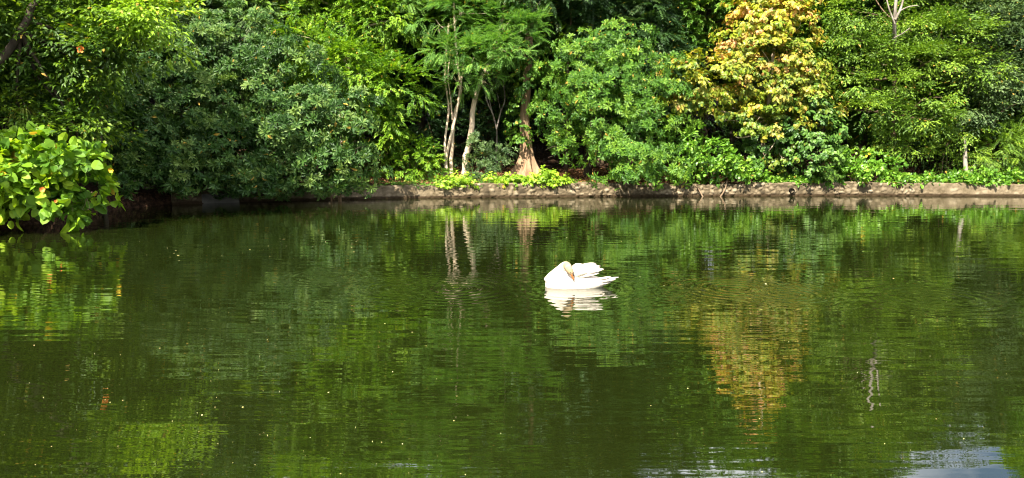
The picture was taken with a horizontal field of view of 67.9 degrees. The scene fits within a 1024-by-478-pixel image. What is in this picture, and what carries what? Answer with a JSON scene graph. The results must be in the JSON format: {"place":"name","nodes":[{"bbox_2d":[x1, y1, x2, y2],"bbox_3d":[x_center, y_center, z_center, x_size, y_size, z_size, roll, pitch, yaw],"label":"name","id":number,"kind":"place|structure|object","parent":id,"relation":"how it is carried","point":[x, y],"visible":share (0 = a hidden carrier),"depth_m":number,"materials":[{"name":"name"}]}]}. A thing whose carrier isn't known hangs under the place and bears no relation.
{"place":"outdoors","nodes":[
{"label":"outdoors","id":0,"kind":"place"},
{"bbox_2d":[0,196,1023,477],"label":"water","id":1,"kind":"structure","parent":0,"point":[896,322],"depth_m":7.67,"materials":[{"name":"green liquid"}]},
{"bbox_2d":[4,241,1006,474],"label":"floating specks","id":2,"kind":"object","parent":1,"relation":"on","point":[392,371],"visible":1,"depth_m":6.07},
{"bbox_2d":[544,261,617,288],"bbox_3d":[0.958,0.550,10.485,1.029,0.507,0.400,0,7,0],"label":"swan","id":3,"kind":"object","parent":1,"relation":"on","point":[565,275],"visible":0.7,"depth_m":10.37,"materials":[{"name":"white"}]},
{"bbox_2d":[0,78,1023,226],"bbox_3d":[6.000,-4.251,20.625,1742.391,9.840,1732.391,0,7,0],"label":"ground","id":4,"kind":"structure","parent":0,"point":[143,197],"depth_m":32.69,"materials":[{"name":"green plant"}]},
{"bbox_2d":[0,0,92,118],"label":"forest tree","id":5,"kind":"object","parent":4,"relation":"on","point":[32,81],"visible":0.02,"depth_m":25.91,"materials":[{"name":"green plant"}]},
{"bbox_2d":[0,121,125,232],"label":"hibiscus bush","id":6,"kind":"object","parent":4,"relation":"on","point":[27,166],"visible":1,"depth_m":16.47,"materials":[{"name":"green plant"}]},
{"bbox_2d":[5,3,164,129],"bbox_3d":[-19.374,-10.927,30.205,10.267,14.062,9.058,2,8,12],"label":"forest tree","id":7,"kind":"object","parent":4,"relation":"on","point":[85,64],"depth_m":30.45,"materials":[{"name":"green plant"}]},
{"bbox_2d":[0,0,181,173],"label":"waterside tree","id":8,"kind":"object","parent":4,"relation":"on","point":[37,59],"visible":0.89,"depth_m":17.43,"materials":[{"name":"green plant"}]},
{"bbox_2d":[0,12,27,32],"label":"strap leaf plant","id":9,"kind":"object","parent":8,"relation":"hanging from","point":[7,19],"visible":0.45,"depth_m":17.14,"materials":[{"name":"green plant"}]},
{"bbox_2d":[5,108,39,120],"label":"strap leaf plant","id":10,"kind":"object","parent":8,"relation":"hanging from","point":[24,110],"visible":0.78,"depth_m":17.29,"materials":[{"name":"green plant"}]},
{"bbox_2d":[76,46,83,52],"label":"withered leaf","id":11,"kind":"object","parent":8,"relation":"hanging from","point":[81,50],"visible":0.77,"depth_m":16.77,"materials":[{"name":"orange plant"}]},
{"bbox_2d":[53,64,148,211],"bbox_3d":[-11.581,-2.670,21.242,2.761,4.294,2.642,0,7,0],"label":"young palm","id":12,"kind":"object","parent":4,"relation":"on","point":[101,137],"visible":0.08,"depth_m":21.28,"materials":[{"name":"green plant"}]},
{"bbox_2d":[43,0,205,140],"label":"broadleaf tree","id":13,"kind":"object","parent":4,"relation":"on","point":[122,10],"visible":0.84,"depth_m":17.40,"materials":[{"name":"green plant"}]},
{"bbox_2d":[88,1,216,122],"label":"forest tree","id":14,"kind":"object","parent":4,"relation":"on","point":[165,80],"visible":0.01,"depth_m":32.06,"materials":[{"name":"green plant"}]},
{"bbox_2d":[77,94,284,187],"bbox_3d":[-11.265,-3.405,26.115,6.913,3.909,4.417,-3,8,-25],"label":"understorey shrub","id":15,"kind":"object","parent":4,"relation":"on","point":[234,133],"visible":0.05,"depth_m":25.73,"materials":[{"name":"green plant"}]},
{"bbox_2d":[60,0,348,200],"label":"rosette tree","id":16,"kind":"object","parent":4,"relation":"on","point":[171,167],"visible":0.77,"depth_m":23.68,"materials":[{"name":"green plant"}]},
{"bbox_2d":[202,193,238,203],"bbox_3d":[-9.479,-1.182,24.727,1.132,0.600,0.300,-3,8,-25],"label":"concrete panel","id":17,"kind":"object","parent":4,"relation":"on","point":[207,198],"visible":0.34,"depth_m":24.52,"materials":[{"name":"grey concrete"}]},
{"bbox_2d":[139,0,315,113],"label":"broadleaf tree","id":18,"kind":"object","parent":4,"relation":"on","point":[240,22],"visible":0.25,"depth_m":28.96,"materials":[{"name":"green plant"}]},
{"bbox_2d":[156,2,329,116],"bbox_3d":[-12.567,-10.505,33.613,10.830,12.220,8.706,5,9,32],"label":"forest tree","id":19,"kind":"object","parent":4,"relation":"on","point":[235,100],"depth_m":32.85,"materials":[{"name":"green plant"}]},
{"bbox_2d":[209,0,377,97],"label":"forest tree","id":20,"kind":"object","parent":4,"relation":"on","point":[245,17],"visible":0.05,"depth_m":29.17,"materials":[{"name":"green plant"}]},
{"bbox_2d":[243,82,394,201],"bbox_3d":[-6.389,-3.162,24.669,4.490,3.846,4.224,-3,8,-25],"label":"rosette tree","id":21,"kind":"object","parent":4,"relation":"on","point":[320,148],"visible":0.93,"depth_m":23.75,"materials":[{"name":"green plant"}]},
{"bbox_2d":[233,0,439,142],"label":"broadleaf tree","id":22,"kind":"object","parent":4,"relation":"on","point":[345,9],"visible":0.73,"depth_m":28.69,"materials":[{"name":"green plant"}]},
{"bbox_2d":[264,14,446,173],"bbox_3d":[-5.896,-5.274,28.146,7.124,6.141,4.328,3,8,22],"label":"broadleaf tree","id":23,"kind":"object","parent":4,"relation":"on","point":[364,56],"visible":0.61,"depth_m":27.29,"materials":[{"name":"green plant"}]},
{"bbox_2d":[299,0,458,140],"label":"forest tree","id":24,"kind":"object","parent":4,"relation":"on","point":[400,13],"visible":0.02,"depth_m":32.11,"materials":[{"name":"green plant"}]},
{"bbox_2d":[294,1,488,141],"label":"forest tree","id":25,"kind":"object","parent":4,"relation":"on","point":[423,80],"visible":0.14,"depth_m":33.62,"materials":[{"name":"green plant"}]},
{"bbox_2d":[366,129,458,182],"bbox_3d":[-3.847,-2.905,28.436,3.800,2.553,3.012,0,7,0],"label":"bank shrub","id":26,"kind":"object","parent":4,"relation":"on","point":[415,161],"visible":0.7,"depth_m":27.97,"materials":[{"name":"green plant"}]},
{"bbox_2d":[388,4,467,123],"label":"forest tree","id":27,"kind":"object","parent":4,"relation":"on","point":[405,106],"depth_m":38.53,"materials":[{"name":"green plant"}]},
{"bbox_2d":[362,0,503,176],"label":"feathery tree","id":28,"kind":"object","parent":4,"relation":"on","point":[444,41],"visible":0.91,"depth_m":27.91,"materials":[{"name":"green plant"}]},
{"bbox_2d":[400,85,500,171],"bbox_3d":[-2.671,-4.267,30.709,4.550,3.869,3.364,0,7,0],"label":"understorey shrub","id":29,"kind":"object","parent":4,"relation":"on","point":[440,127],"visible":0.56,"depth_m":30.28,"materials":[{"name":"green plant"}]},
{"bbox_2d":[389,0,576,153],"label":"forest tree","id":30,"kind":"object","parent":4,"relation":"on","point":[480,92],"visible":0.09,"depth_m":32.57,"materials":[{"name":"green plant"}]},
{"bbox_2d":[376,176,591,188],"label":"ground cover","id":31,"kind":"object","parent":4,"relation":"on","point":[393,182],"visible":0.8,"depth_m":26.95,"materials":[{"name":"green plant"}]},
{"bbox_2d":[454,59,514,119],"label":"forest tree","id":32,"kind":"object","parent":4,"relation":"on","point":[499,96],"visible":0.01,"depth_m":38.12,"materials":[{"name":"green plant"}]},
{"bbox_2d":[462,131,520,181],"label":"bank shrub","id":33,"kind":"object","parent":4,"relation":"on","point":[493,167],"visible":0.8,"depth_m":28.08,"materials":[{"name":"green plant"}]},
{"bbox_2d":[467,57,516,164],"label":"forked sapling","id":34,"kind":"object","parent":4,"relation":"on","point":[493,83],"visible":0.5,"depth_m":30.55,"materials":[{"name":"white plant"}]},
{"bbox_2d":[434,165,573,190],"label":"ground cover","id":35,"kind":"object","parent":4,"relation":"on","point":[550,178],"visible":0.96,"depth_m":27.02,"materials":[{"name":"green plant"}]},
{"bbox_2d":[452,0,562,175],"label":"feathery tree","id":36,"kind":"object","parent":4,"relation":"on","point":[518,15],"visible":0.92,"depth_m":27.53,"materials":[{"name":"green plant"}]},
{"bbox_2d":[459,70,557,158],"bbox_3d":[-0.193,-5.191,32.430,4.582,4.352,2.974,0,7,0],"label":"understorey shrub","id":37,"kind":"object","parent":4,"relation":"on","point":[510,117],"visible":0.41,"depth_m":32.26,"materials":[{"name":"green plant"}]},
{"bbox_2d":[422,0,632,152],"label":"forest tree","id":38,"kind":"object","parent":4,"relation":"on","point":[516,82],"visible":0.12,"depth_m":30.59,"materials":[{"name":"green plant"}]},
{"bbox_2d":[358,162,731,184],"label":"plants","id":39,"kind":"object","parent":4,"relation":"on","point":[575,173],"visible":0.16,"depth_m":29.41,"materials":[{"name":"green plant"}]},
{"bbox_2d":[497,0,602,177],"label":"buttressed tree","id":40,"kind":"object","parent":4,"relation":"on","point":[526,164],"visible":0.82,"depth_m":28.59,"materials":[{"name":"brown plant"}]},
{"bbox_2d":[552,2,586,171],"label":"thin tree","id":41,"kind":"object","parent":4,"relation":"on","point":[566,165],"visible":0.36,"depth_m":29.80,"materials":[{"name":"brown plant"}]},
{"bbox_2d":[530,27,614,126],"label":"forest tree","id":42,"kind":"object","parent":4,"relation":"on","point":[571,110],"depth_m":38.78,"materials":[{"name":"green plant"}]},
{"bbox_2d":[171,181,1023,204],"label":"stone wall","id":43,"kind":"structure","parent":4,"relation":"on","point":[585,189],"depth_m":27.46,"materials":[{"name":"grey stone"}]},
{"bbox_2d":[526,16,701,190],"bbox_3d":[3.675,-4.899,27.166,6.344,6.251,4.828,0,7,0],"label":"broadleaf tree","id":44,"kind":"object","parent":4,"relation":"on","point":[623,147],"visible":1,"depth_m":26.79,"materials":[{"name":"green plant"}]},
{"bbox_2d":[533,0,708,164],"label":"broadleaf tree","id":45,"kind":"object","parent":4,"relation":"on","point":[642,11],"visible":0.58,"depth_m":29.30,"materials":[{"name":"green plant"}]},
{"bbox_2d":[545,3,722,140],"bbox_3d":[6.254,-10.039,35.313,10.782,12.165,8.667,6,10,39],"label":"forest tree","id":46,"kind":"object","parent":4,"relation":"on","point":[719,78],"visible":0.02,"depth_m":34.67,"materials":[{"name":"green plant"}]},
{"bbox_2d":[659,0,765,163],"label":"broadleaf tree","id":47,"kind":"object","parent":4,"relation":"on","point":[719,11],"visible":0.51,"depth_m":30.04,"materials":[{"name":"green plant"}]},
{"bbox_2d":[659,119,771,188],"bbox_3d":[7.467,-3.018,27.868,4.129,2.759,2.283,0,7,0],"label":"bank shrub","id":48,"kind":"object","parent":4,"relation":"on","point":[729,165],"visible":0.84,"depth_m":27.42,"materials":[{"name":"green plant"}]},
{"bbox_2d":[693,12,788,129],"bbox_3d":[10.998,-11.401,37.770,7.949,12.991,9.088,-4,9,-31],"label":"forest tree","id":49,"kind":"object","parent":4,"relation":"on","point":[725,80],"depth_m":36.82,"materials":[{"name":"green plant"}]},
{"bbox_2d":[698,116,800,175],"bbox_3d":[9.280,-3.462,30.059,4.098,3.111,3.137,5,9,35],"label":"understorey shrub","id":50,"kind":"object","parent":4,"relation":"on","point":[727,133],"visible":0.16,"depth_m":30.38,"materials":[{"name":"green plant"}]},
{"bbox_2d":[651,0,849,174],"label":"flushing tree","id":51,"kind":"object","parent":4,"relation":"on","point":[760,29],"visible":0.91,"depth_m":27.36,"materials":[{"name":"yellow plant"}]},
{"bbox_2d":[659,0,869,142],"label":"forest tree","id":52,"kind":"object","parent":4,"relation":"on","point":[732,138],"visible":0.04,"depth_m":32.29,"materials":[{"name":"yellow plant"}]},
{"bbox_2d":[732,93,852,182],"bbox_3d":[10.271,-3.691,28.200,4.323,3.636,2.432,3,8,23],"label":"bank shrub","id":53,"kind":"object","parent":4,"relation":"on","point":[755,151],"visible":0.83,"depth_m":27.53,"materials":[{"name":"green plant"}]},
{"bbox_2d":[811,144,908,189],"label":"round leaf bush","id":54,"kind":"object","parent":4,"relation":"on","point":[860,170],"visible":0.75,"depth_m":27.88,"materials":[{"name":"green plant"}]},
{"bbox_2d":[769,0,959,154],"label":"forest tree","id":55,"kind":"object","parent":4,"relation":"on","point":[856,129],"visible":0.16,"depth_m":32.34,"materials":[{"name":"green plant"}]},
{"bbox_2d":[751,164,1023,188],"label":"ground cover","id":56,"kind":"object","parent":4,"relation":"on","point":[971,177],"visible":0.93,"depth_m":27.84,"materials":[{"name":"green plant"}]},
{"bbox_2d":[864,111,941,166],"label":"shrub","id":57,"kind":"object","parent":4,"relation":"on","point":[897,147],"visible":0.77,"depth_m":28.67,"materials":[{"name":"green plant"}]},
{"bbox_2d":[807,0,1015,152],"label":"forest tree","id":58,"kind":"object","parent":4,"relation":"on","point":[863,142],"visible":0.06,"depth_m":32.31,"materials":[{"name":"green plant"}]},
{"bbox_2d":[812,0,1019,169],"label":"spreading tree","id":59,"kind":"object","parent":4,"relation":"on","point":[934,46],"visible":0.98,"depth_m":27.77,"materials":[{"name":"green plant"}]},
{"bbox_2d":[876,0,1023,157],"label":"forest tree","id":60,"kind":"object","parent":4,"relation":"on","point":[923,70],"visible":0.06,"depth_m":32.35,"materials":[{"name":"green plant"}]},
{"bbox_2d":[905,138,1003,171],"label":"understorey shrub","id":61,"kind":"object","parent":4,"relation":"on","point":[924,163],"visible":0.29,"depth_m":31.18,"materials":[{"name":"green plant"}]},
{"bbox_2d":[916,100,1002,173],"bbox_3d":[17.215,-3.734,29.463,2.781,3.287,3.020,0,7,0],"label":"bank shrub","id":62,"kind":"object","parent":4,"relation":"on","point":[948,142],"visible":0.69,"depth_m":29.29,"materials":[{"name":"green plant"}]},
{"bbox_2d":[910,0,1023,167],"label":"broadleaf tree","id":63,"kind":"object","parent":4,"relation":"on","point":[1008,8],"visible":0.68,"depth_m":28.59,"materials":[{"name":"green plant"}]},
{"bbox_2d":[963,136,973,170],"bbox_3d":[17.084,-3.026,28.427,0.421,1.657,0.200,2,8,18],"label":"dead stub","id":64,"kind":"object","parent":4,"relation":"on","point":[965,161],"visible":0.58,"depth_m":28.40,"materials":[{"name":"beige wood"}]},
{"bbox_2d":[951,108,1023,181],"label":"bank shrub","id":65,"kind":"object","parent":4,"relation":"on","point":[1017,149],"visible":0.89,"depth_m":28.66,"materials":[{"name":"green plant"}]},
{"bbox_2d":[990,19,1023,148],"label":"forest tree","id":66,"kind":"object","parent":4,"relation":"on","point":[1014,111],"visible":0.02,"depth_m":33.39,"materials":[{"name":"green plant"}]}
]}

